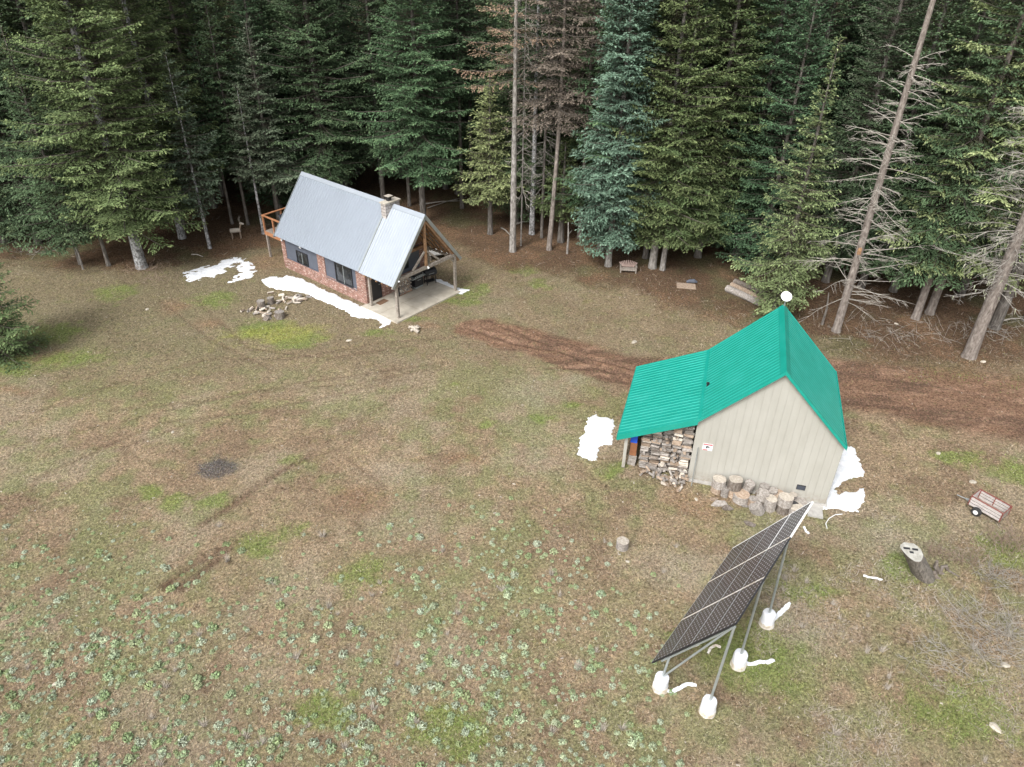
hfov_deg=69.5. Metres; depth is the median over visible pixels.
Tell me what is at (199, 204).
fir tree
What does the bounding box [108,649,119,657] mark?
sage plant
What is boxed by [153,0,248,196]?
fir tree
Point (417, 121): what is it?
fir tree
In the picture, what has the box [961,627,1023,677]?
brush pile
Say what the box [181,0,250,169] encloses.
fir tree
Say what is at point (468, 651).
sage plant
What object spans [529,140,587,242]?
fir tree
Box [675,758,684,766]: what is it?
sage plant
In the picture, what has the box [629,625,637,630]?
sage plant
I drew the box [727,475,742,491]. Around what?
log round
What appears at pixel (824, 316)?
broken stub
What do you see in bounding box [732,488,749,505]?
log round
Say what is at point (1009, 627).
brush pile
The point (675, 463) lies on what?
split log
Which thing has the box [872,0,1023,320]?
fir tree
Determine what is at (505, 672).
sage plant
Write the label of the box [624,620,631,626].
sage plant
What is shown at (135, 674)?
sage plant
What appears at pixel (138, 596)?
sage plant
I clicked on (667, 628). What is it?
green grass
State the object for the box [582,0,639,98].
fir tree
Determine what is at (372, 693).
sage plant
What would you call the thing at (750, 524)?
bark slab
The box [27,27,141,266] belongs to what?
fir tree
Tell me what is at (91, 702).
sage plant
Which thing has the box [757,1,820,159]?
fir tree
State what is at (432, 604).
sage plant
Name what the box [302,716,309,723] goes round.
sage plant
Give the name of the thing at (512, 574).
sage plant
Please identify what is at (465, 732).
sage plant
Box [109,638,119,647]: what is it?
sage plant
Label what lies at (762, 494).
log round
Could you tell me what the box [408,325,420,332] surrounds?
torn root
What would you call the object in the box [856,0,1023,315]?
fir tree
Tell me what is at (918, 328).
brush pile
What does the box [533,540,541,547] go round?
sage plant
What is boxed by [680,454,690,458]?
split log
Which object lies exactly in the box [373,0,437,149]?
fir tree
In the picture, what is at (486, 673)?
sage plant
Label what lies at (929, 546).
bare shrub
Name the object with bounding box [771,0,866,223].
fir tree
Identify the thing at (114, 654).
sage plant
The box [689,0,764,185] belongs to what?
fir tree
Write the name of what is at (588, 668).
sage plant
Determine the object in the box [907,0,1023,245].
fir tree
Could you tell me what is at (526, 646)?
sage plant
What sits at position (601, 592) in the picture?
sage plant
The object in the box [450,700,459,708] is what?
sage plant
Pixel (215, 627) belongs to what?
sage plant
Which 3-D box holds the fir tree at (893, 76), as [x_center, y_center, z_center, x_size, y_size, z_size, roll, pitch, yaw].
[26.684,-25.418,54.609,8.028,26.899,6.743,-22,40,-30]
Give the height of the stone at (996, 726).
0.101 m
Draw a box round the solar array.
[651,501,813,718]
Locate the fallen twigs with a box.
[3,211,1023,390]
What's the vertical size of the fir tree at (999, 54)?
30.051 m
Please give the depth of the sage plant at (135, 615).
26.74 m
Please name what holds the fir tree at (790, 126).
on the ground at (934, 408)
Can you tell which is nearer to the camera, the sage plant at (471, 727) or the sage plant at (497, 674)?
the sage plant at (471, 727)
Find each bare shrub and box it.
[12,241,53,257]
[122,259,169,272]
[124,269,182,290]
[922,536,966,562]
[939,540,1011,577]
[973,512,1023,559]
[985,515,1023,548]
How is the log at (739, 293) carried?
on the ground at (934, 408)
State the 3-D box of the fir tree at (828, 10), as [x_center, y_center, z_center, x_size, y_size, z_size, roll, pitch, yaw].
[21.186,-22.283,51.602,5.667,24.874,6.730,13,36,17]
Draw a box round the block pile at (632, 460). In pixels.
[627,450,636,465]
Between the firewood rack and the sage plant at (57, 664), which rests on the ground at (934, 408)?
the sage plant at (57, 664)
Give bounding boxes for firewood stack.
[639,426,693,470]
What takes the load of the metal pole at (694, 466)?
on the ground at (934, 408)
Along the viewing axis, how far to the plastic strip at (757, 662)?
25.37 m
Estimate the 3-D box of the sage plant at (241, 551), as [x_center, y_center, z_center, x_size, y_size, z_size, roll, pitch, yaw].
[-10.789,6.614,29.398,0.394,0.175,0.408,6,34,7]
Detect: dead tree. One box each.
[504,0,545,245]
[510,0,569,237]
[933,106,1023,359]
[982,183,1023,330]
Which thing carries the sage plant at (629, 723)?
on the ground at (934, 408)
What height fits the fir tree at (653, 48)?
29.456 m
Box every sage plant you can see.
[0,756,5,765]
[4,690,16,699]
[42,648,54,656]
[46,693,56,701]
[53,677,66,689]
[54,659,63,667]
[68,735,80,745]
[70,732,79,741]
[71,756,84,766]
[85,651,95,660]
[87,696,97,705]
[87,759,98,766]
[88,643,99,651]
[89,632,99,641]
[96,707,108,717]
[97,710,107,720]
[99,635,108,643]
[99,691,110,701]
[102,671,112,680]
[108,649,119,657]
[108,651,120,659]
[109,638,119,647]
[110,707,119,716]
[110,722,119,730]
[122,731,133,742]
[123,754,136,765]
[127,638,138,646]
[128,670,138,677]
[131,593,142,601]
[131,744,141,752]
[132,610,141,617]
[135,738,146,748]
[144,681,152,690]
[152,739,160,748]
[153,660,164,669]
[154,738,162,747]
[158,746,165,754]
[158,751,165,758]
[162,565,170,572]
[165,584,176,592]
[174,643,186,652]
[174,718,181,725]
[178,735,188,747]
[180,749,188,757]
[181,694,189,703]
[191,673,202,683]
[192,679,203,689]
[195,638,206,646]
[207,623,218,631]
[211,670,220,678]
[212,760,223,766]
[213,720,223,729]
[224,689,236,699]
[229,726,236,733]
[232,742,238,749]
[234,747,243,756]
[237,547,245,553]
[237,759,246,766]
[245,756,256,766]
[257,727,265,734]
[262,705,269,712]
[265,577,273,584]
[265,741,276,753]
[266,754,273,761]
[272,735,282,745]
[275,601,284,609]
[275,755,282,762]
[278,631,286,637]
[283,710,296,720]
[287,637,295,643]
[296,621,304,628]
[296,744,303,751]
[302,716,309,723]
[305,665,316,673]
[307,737,319,747]
[309,634,319,642]
[320,701,329,708]
[323,621,332,629]
[325,743,336,754]
[333,724,340,731]
[337,683,345,690]
[338,649,347,658]
[339,758,347,766]
[344,709,353,716]
[344,747,352,755]
[345,622,353,629]
[346,725,354,733]
[347,703,355,710]
[349,713,356,721]
[351,627,358,633]
[355,760,363,766]
[357,720,365,730]
[357,739,363,747]
[358,661,366,668]
[365,721,375,732]
[367,687,376,698]
[370,754,378,761]
[378,696,389,705]
[380,688,388,694]
[386,677,394,683]
[407,711,418,721]
[408,685,420,694]
[415,533,423,540]
[415,761,426,766]
[416,608,424,614]
[416,630,423,637]
[416,663,424,671]
[417,720,426,730]
[423,654,431,662]
[426,626,435,633]
[426,680,436,689]
[429,602,438,608]
[431,736,440,744]
[434,617,441,624]
[435,681,444,690]
[440,691,447,698]
[443,658,452,666]
[445,718,453,725]
[447,711,455,718]
[450,681,456,686]
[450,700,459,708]
[452,659,460,667]
[452,687,462,697]
[456,674,464,682]
[461,689,470,699]
[461,727,469,736]
[462,664,471,673]
[464,647,472,653]
[466,671,474,678]
[466,723,474,730]
[467,698,474,704]
[469,752,477,762]
[473,649,480,656]
[474,728,481,735]
[476,638,484,645]
[478,725,487,732]
[479,684,486,691]
[482,671,487,677]
[483,702,490,711]
[486,716,494,723]
[488,573,495,579]
[488,707,496,716]
[489,691,497,698]
[490,668,499,676]
[494,760,502,766]
[496,747,507,756]
[500,652,507,658]
[500,670,509,678]
[503,583,511,590]
[503,591,511,599]
[503,716,513,726]
[510,571,518,576]
[515,712,527,723]
[519,608,527,616]
[520,642,528,650]
[521,651,528,656]
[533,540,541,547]
[534,586,541,593]
[536,761,544,766]
[537,722,544,729]
[544,607,553,615]
[549,548,557,554]
[550,685,558,693]
[551,718,559,725]
[558,739,564,744]
[570,693,577,701]
[573,718,581,727]
[586,664,596,672]
[587,648,594,654]
[589,610,599,617]
[590,661,598,668]
[590,717,597,724]
[596,590,605,597]
[596,689,604,697]
[603,751,610,759]
[609,683,615,689]
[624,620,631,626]
[626,721,634,727]
[627,736,637,748]
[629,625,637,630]
[632,731,643,742]
[646,754,651,762]
[648,741,656,750]
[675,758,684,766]
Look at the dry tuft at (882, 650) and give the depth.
25.83 m
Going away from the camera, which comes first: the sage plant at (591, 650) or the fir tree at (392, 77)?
the sage plant at (591, 650)
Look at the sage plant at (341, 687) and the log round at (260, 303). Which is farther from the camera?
the log round at (260, 303)
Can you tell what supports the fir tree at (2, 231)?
on the ground at (934, 408)
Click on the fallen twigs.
(683, 297)
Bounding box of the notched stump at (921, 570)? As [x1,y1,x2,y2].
[900,542,943,583]
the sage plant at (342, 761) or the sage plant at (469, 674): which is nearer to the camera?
the sage plant at (342, 761)
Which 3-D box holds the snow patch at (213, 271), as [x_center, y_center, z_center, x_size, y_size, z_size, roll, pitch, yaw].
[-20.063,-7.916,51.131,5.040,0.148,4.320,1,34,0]
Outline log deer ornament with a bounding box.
[230,217,243,238]
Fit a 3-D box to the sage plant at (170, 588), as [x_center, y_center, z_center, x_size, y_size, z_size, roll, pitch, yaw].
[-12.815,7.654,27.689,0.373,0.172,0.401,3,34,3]
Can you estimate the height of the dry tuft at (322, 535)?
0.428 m
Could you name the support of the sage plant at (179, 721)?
on the ground at (934, 408)
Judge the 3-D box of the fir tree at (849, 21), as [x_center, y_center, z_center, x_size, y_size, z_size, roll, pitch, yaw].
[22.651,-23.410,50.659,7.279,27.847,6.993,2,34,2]
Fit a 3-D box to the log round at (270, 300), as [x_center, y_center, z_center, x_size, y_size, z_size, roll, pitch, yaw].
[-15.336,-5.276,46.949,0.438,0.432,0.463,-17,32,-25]
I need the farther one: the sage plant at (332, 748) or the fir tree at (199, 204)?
the fir tree at (199, 204)
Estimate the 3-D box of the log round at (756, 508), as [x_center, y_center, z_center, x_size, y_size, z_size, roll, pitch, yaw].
[10.488,5.366,31.616,0.568,0.430,0.559,-11,32,37]
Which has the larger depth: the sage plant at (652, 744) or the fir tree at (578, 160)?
the fir tree at (578, 160)
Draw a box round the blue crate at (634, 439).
[630,436,637,442]
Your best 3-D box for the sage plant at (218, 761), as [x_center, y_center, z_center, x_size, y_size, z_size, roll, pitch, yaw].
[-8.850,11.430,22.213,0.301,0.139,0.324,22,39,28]
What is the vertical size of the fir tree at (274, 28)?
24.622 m
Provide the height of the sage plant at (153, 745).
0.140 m
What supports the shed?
on the ground at (934, 408)
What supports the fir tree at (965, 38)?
on the ground at (934, 408)
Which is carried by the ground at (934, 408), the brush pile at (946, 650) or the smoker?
the brush pile at (946, 650)
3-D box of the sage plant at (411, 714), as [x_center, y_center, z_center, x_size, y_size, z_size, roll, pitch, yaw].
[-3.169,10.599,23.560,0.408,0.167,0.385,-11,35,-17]
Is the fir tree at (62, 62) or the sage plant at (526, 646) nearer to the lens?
the sage plant at (526, 646)
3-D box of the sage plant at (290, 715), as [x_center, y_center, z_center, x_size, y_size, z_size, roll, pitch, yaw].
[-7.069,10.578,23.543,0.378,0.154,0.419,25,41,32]
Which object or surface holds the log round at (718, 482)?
on the log round at (714, 491)
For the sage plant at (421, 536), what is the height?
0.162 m
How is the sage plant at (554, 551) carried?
on the ground at (934, 408)
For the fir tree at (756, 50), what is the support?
on the ground at (934, 408)
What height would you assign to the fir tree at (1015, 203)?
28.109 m
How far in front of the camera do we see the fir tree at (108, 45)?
56.97 m
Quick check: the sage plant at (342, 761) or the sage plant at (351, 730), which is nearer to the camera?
the sage plant at (342, 761)
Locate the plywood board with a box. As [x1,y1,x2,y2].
[677,282,695,289]
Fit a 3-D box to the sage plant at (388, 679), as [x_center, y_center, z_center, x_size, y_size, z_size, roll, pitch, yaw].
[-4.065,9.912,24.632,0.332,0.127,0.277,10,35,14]
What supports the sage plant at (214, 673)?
on the ground at (934, 408)
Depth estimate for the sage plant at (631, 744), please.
22.89 m
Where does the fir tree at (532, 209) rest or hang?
on the ground at (934, 408)
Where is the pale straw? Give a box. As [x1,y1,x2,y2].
[749,510,1023,766]
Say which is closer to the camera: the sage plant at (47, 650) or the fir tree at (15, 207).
the sage plant at (47, 650)
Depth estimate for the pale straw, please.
26.42 m
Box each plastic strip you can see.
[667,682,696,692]
[707,644,720,653]
[747,659,774,665]
[775,602,790,619]
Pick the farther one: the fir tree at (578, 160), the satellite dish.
the fir tree at (578, 160)
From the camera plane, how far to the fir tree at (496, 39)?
70.19 m
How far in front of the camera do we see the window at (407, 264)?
48.30 m
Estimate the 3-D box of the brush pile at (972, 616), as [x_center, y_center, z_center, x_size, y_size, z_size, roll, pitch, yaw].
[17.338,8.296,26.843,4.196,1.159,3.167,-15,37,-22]
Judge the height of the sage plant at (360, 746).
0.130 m
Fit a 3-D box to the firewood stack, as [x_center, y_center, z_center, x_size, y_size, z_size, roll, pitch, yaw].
[6.991,2.614,33.322,2.237,2.912,0.533,10,35,13]
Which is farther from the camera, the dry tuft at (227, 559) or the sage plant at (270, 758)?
the dry tuft at (227, 559)
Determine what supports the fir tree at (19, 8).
on the ground at (934, 408)
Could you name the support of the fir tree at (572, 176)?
on the ground at (934, 408)
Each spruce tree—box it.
[562,0,670,266]
[727,34,846,321]
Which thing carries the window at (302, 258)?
in the cabin
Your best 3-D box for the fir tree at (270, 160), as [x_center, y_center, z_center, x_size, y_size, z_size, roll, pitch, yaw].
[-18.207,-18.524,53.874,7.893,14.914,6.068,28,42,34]
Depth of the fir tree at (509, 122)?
53.87 m
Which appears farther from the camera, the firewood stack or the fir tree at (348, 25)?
the fir tree at (348, 25)
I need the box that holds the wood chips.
[0,289,1020,765]
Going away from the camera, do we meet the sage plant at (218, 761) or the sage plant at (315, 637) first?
the sage plant at (218, 761)
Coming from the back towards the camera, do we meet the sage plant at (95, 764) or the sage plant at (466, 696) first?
the sage plant at (466, 696)
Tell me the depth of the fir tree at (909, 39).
48.48 m
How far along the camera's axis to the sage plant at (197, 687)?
24.35 m
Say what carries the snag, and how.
on the ground at (934, 408)
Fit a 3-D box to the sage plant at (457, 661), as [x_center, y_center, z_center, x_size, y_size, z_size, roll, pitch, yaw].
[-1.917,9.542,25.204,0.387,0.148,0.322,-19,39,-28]
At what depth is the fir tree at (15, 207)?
50.89 m
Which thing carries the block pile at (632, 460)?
on the ground at (934, 408)
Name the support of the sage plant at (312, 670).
on the ground at (934, 408)
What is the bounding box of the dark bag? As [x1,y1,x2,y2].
[686,279,697,282]
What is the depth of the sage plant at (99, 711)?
23.48 m
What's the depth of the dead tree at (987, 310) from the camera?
39.20 m
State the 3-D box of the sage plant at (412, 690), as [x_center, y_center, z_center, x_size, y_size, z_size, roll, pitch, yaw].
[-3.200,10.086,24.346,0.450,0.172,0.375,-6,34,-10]
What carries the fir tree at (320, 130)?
on the ground at (934, 408)
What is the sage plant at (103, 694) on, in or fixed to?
on the ground at (934, 408)
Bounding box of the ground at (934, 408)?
[0,0,1023,766]
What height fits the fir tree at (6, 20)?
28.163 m
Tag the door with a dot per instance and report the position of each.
(376, 290)
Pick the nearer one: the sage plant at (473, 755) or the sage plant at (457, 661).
the sage plant at (473, 755)
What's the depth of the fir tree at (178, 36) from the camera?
53.88 m
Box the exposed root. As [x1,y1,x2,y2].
[940,564,959,576]
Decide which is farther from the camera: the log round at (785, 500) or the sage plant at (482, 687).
the log round at (785, 500)
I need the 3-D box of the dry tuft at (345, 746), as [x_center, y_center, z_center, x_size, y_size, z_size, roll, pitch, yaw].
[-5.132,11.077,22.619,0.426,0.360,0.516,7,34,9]
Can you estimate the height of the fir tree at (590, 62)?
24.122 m
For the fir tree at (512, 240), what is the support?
on the ground at (934, 408)
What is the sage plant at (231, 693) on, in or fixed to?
on the ground at (934, 408)
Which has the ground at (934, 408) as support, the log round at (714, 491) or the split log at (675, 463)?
the log round at (714, 491)
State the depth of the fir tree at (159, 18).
57.55 m
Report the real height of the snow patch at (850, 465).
0.166 m
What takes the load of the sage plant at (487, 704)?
on the ground at (934, 408)
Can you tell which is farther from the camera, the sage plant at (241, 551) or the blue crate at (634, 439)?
the blue crate at (634, 439)
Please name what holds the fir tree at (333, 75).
on the ground at (934, 408)
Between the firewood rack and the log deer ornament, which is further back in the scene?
the log deer ornament
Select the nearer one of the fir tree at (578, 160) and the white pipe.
the white pipe
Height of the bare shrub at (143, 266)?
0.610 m
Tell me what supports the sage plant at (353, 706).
on the ground at (934, 408)
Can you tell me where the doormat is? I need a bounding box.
[376,299,387,304]
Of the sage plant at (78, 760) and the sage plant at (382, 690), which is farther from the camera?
the sage plant at (382, 690)
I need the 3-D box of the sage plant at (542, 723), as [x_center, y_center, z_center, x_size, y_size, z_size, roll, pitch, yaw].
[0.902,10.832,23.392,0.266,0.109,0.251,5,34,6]
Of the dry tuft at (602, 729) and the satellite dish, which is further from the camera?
the satellite dish
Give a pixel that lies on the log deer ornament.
(234, 230)
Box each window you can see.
[296,250,308,266]
[334,262,353,287]
[403,259,408,269]
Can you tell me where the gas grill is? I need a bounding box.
[410,271,425,288]
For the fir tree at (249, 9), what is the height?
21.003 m
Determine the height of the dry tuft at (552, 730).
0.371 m
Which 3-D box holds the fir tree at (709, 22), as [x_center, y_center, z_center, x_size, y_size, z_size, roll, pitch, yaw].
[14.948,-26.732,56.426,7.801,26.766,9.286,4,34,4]
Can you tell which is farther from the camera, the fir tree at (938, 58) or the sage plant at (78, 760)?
the fir tree at (938, 58)
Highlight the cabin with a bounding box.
[261,171,461,323]
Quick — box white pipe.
[863,574,882,579]
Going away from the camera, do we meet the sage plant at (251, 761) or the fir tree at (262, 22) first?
the sage plant at (251, 761)
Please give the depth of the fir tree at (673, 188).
45.88 m
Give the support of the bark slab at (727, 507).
on the ground at (934, 408)
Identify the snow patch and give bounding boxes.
[183,257,255,282]
[261,275,390,327]
[436,279,469,293]
[577,414,614,460]
[822,446,864,511]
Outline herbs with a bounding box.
[0,494,689,766]
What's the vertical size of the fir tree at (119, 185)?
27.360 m
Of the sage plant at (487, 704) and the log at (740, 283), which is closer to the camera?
the sage plant at (487, 704)
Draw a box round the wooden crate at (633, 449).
[629,438,638,455]
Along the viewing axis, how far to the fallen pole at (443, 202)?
62.03 m
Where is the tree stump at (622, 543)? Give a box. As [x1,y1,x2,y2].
[616,536,628,551]
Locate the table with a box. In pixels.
[429,248,447,260]
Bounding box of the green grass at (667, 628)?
[1,262,1023,765]
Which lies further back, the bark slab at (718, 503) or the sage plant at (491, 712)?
the bark slab at (718, 503)
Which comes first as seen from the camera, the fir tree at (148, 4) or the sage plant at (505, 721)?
the sage plant at (505, 721)
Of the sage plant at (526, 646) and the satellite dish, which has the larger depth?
the satellite dish
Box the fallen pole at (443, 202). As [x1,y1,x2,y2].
[427,197,464,207]
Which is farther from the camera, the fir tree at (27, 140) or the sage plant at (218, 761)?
the fir tree at (27, 140)
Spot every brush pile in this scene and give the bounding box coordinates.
[829,322,924,352]
[846,305,997,351]
[892,620,993,692]
[935,582,1023,663]
[948,315,1023,342]
[955,595,1023,653]
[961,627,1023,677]
[966,551,1023,589]
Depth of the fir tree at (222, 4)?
58.28 m
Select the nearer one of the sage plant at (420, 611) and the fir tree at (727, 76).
the sage plant at (420, 611)
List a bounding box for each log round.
[256,299,265,308]
[263,315,269,320]
[267,296,274,304]
[274,310,284,319]
[710,486,720,494]
[711,474,726,489]
[720,486,728,497]
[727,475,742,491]
[728,491,733,497]
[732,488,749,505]
[742,479,754,492]
[747,495,757,505]
[749,501,764,515]
[756,488,769,502]
[758,483,769,490]
[763,494,777,512]
[769,487,777,494]
[775,505,788,515]
[777,492,793,508]
[788,501,802,513]
[790,492,797,499]
[794,497,806,505]
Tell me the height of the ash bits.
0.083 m
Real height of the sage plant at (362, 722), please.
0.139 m
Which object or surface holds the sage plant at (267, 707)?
on the ground at (934, 408)
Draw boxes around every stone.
[989,722,1000,733]
[1000,662,1010,667]
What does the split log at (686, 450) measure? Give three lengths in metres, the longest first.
0.428 x 0.168 x 0.161 m
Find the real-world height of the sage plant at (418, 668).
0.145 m
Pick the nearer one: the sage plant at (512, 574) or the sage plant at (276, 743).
the sage plant at (276, 743)
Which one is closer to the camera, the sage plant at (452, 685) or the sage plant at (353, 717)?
the sage plant at (353, 717)
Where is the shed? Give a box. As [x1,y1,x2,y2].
[616,304,847,518]
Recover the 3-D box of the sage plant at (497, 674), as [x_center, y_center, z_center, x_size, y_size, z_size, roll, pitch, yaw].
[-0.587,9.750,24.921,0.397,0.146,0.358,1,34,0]
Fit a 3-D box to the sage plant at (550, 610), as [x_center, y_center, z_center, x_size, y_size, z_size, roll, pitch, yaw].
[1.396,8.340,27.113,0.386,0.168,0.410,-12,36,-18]
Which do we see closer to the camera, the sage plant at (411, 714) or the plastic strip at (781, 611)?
the sage plant at (411, 714)
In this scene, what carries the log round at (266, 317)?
on the ground at (934, 408)
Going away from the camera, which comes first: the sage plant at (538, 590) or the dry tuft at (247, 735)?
the dry tuft at (247, 735)
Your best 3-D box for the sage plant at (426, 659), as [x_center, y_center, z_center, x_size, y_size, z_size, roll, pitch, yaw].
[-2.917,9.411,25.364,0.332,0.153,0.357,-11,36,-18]
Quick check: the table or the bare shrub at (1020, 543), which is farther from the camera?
the table
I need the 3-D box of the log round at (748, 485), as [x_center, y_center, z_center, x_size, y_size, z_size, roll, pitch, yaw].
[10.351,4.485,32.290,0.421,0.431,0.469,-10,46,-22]
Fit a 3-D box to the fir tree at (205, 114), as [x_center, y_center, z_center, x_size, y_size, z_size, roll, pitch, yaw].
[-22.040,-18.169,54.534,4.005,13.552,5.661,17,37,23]
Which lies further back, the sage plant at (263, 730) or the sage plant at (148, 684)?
the sage plant at (148, 684)
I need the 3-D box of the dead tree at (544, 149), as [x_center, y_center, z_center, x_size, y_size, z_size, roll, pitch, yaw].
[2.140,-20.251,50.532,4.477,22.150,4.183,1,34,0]
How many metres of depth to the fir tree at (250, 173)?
52.64 m
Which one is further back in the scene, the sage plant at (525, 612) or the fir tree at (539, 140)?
the fir tree at (539, 140)
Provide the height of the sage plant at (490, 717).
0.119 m
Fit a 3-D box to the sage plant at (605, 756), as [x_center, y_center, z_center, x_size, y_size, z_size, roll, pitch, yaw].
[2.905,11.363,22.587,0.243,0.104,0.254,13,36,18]
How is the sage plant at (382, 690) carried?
on the ground at (934, 408)
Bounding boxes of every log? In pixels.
[641,442,649,446]
[670,461,678,465]
[674,429,681,433]
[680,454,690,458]
[682,448,691,451]
[725,285,761,305]
[730,282,768,303]
[733,278,772,299]
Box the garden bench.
[619,260,636,273]
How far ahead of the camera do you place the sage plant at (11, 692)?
23.99 m
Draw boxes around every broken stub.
[74,243,83,269]
[566,222,571,253]
[820,292,831,324]
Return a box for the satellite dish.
[781,291,791,305]
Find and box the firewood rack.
[398,278,411,296]
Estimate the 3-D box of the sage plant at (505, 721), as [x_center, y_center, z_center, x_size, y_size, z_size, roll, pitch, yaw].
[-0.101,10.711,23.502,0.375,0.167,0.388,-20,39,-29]
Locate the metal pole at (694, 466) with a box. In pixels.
[691,447,698,485]
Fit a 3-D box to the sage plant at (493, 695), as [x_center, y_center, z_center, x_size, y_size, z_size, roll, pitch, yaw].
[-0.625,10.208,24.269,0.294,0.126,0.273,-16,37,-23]
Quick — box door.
[371,279,380,300]
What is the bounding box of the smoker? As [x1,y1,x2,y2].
[422,266,436,285]
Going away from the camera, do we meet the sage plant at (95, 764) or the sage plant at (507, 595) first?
the sage plant at (95, 764)
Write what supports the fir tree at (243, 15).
on the ground at (934, 408)
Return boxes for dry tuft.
[194,717,208,726]
[222,553,229,561]
[240,728,248,741]
[250,734,267,746]
[290,646,299,659]
[315,528,326,536]
[324,599,333,609]
[340,741,348,751]
[365,696,378,710]
[494,582,506,590]
[549,724,557,734]
[599,721,608,732]
[619,721,627,731]
[831,723,843,737]
[877,644,888,652]
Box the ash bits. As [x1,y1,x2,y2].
[195,458,236,478]
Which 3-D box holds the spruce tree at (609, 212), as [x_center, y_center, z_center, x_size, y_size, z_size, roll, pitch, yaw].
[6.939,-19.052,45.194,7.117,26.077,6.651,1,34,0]
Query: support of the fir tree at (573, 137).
on the ground at (934, 408)
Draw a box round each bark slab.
[711,500,727,506]
[722,505,732,510]
[744,521,755,527]
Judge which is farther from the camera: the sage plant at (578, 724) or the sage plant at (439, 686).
the sage plant at (439, 686)
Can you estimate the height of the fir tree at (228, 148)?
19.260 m
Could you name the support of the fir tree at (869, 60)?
on the ground at (934, 408)
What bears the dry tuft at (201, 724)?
on the ground at (934, 408)
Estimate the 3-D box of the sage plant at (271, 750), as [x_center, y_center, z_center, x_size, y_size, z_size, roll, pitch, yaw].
[-7.394,11.145,22.664,0.377,0.164,0.400,8,34,10]
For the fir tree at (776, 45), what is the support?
on the ground at (934, 408)
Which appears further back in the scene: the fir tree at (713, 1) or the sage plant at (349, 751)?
the fir tree at (713, 1)
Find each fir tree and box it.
[0,0,97,221]
[0,0,105,231]
[0,0,207,269]
[0,2,86,253]
[0,7,101,264]
[0,21,63,205]
[0,73,54,242]
[0,262,50,373]
[1,2,69,153]
[20,0,175,220]
[22,1,113,198]
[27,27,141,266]
[70,0,154,162]
[79,2,164,145]
[84,0,223,239]
[100,0,214,226]
[116,0,229,180]
[130,0,231,186]
[131,0,243,208]
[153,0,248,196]
[153,50,229,248]
[179,37,242,223]
[180,3,235,111]
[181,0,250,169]
[190,0,269,224]
[198,0,255,187]
[205,1,245,103]
[216,0,304,208]
[221,17,318,223]
[224,0,256,77]
[224,81,275,234]
[226,0,281,129]
[226,0,311,193]
[236,1,301,137]
[242,0,320,166]
[245,0,385,189]
[253,0,351,182]
[272,2,320,98]
[297,0,357,93]
[306,0,375,186]
[318,0,388,174]
[330,0,411,199]
[335,0,365,73]
[335,0,409,183]
[343,0,478,214]
[347,2,404,155]
[352,0,425,178]
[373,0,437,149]
[375,0,427,205]
[402,0,447,113]
[410,0,500,145]
[414,0,476,189]
[415,0,498,194]
[415,0,501,208]
[427,0,503,204]
[447,69,526,234]
[453,0,563,252]
[464,0,506,159]
[466,0,513,121]
[470,0,559,222]
[474,4,503,107]
[477,0,548,147]
[487,2,554,161]
[496,0,563,195]
[497,0,606,250]
[506,0,571,234]
[521,0,585,171]
[525,0,607,197]
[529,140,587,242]
[539,0,593,175]
[540,0,616,214]
[545,0,658,251]
[556,0,616,238]
[566,4,642,165]
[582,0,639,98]
[585,0,678,203]
[595,0,675,232]
[607,0,733,269]
[622,0,710,258]
[622,0,724,270]
[632,0,718,175]
[654,0,782,258]
[684,0,731,104]
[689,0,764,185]
[689,0,787,240]
[689,0,830,260]
[691,0,782,207]
[708,10,784,155]
[711,0,842,274]
[750,3,803,113]
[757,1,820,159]
[766,0,856,221]
[766,2,840,155]
[770,0,885,231]
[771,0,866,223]
[785,0,946,282]
[790,0,838,144]
[802,0,987,289]
[808,0,910,221]
[810,0,927,226]
[818,0,867,68]
[823,0,904,189]
[828,0,964,211]
[839,0,891,101]
[851,0,1023,292]
[856,0,1000,254]
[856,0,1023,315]
[871,0,975,172]
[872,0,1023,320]
[876,0,946,141]
[876,1,919,127]
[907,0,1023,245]
[928,0,993,154]
[942,9,1023,297]
[952,0,1023,185]
[959,126,1023,295]
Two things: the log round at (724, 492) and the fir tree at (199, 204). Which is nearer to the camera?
the log round at (724, 492)
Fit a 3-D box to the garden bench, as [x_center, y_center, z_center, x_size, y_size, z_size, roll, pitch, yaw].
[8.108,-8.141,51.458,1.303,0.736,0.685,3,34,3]
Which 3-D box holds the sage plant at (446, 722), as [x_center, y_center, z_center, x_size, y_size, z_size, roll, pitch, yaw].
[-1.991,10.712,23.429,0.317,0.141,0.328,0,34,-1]
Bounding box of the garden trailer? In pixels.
[957,489,1012,521]
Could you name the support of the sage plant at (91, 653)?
on the ground at (934, 408)
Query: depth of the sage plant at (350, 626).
26.41 m
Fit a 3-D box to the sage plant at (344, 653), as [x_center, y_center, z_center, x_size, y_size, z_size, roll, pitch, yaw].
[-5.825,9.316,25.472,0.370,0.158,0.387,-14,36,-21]
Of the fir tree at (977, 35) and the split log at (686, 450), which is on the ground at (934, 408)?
the fir tree at (977, 35)
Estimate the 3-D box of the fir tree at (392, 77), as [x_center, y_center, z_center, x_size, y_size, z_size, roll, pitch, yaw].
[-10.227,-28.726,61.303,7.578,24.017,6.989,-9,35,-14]
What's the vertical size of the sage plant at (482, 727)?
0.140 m
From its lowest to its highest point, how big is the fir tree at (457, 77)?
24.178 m
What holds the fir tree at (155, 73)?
on the ground at (934, 408)
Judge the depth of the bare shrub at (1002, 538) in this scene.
30.23 m
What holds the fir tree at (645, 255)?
on the ground at (934, 408)
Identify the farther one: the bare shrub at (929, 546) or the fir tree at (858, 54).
the fir tree at (858, 54)

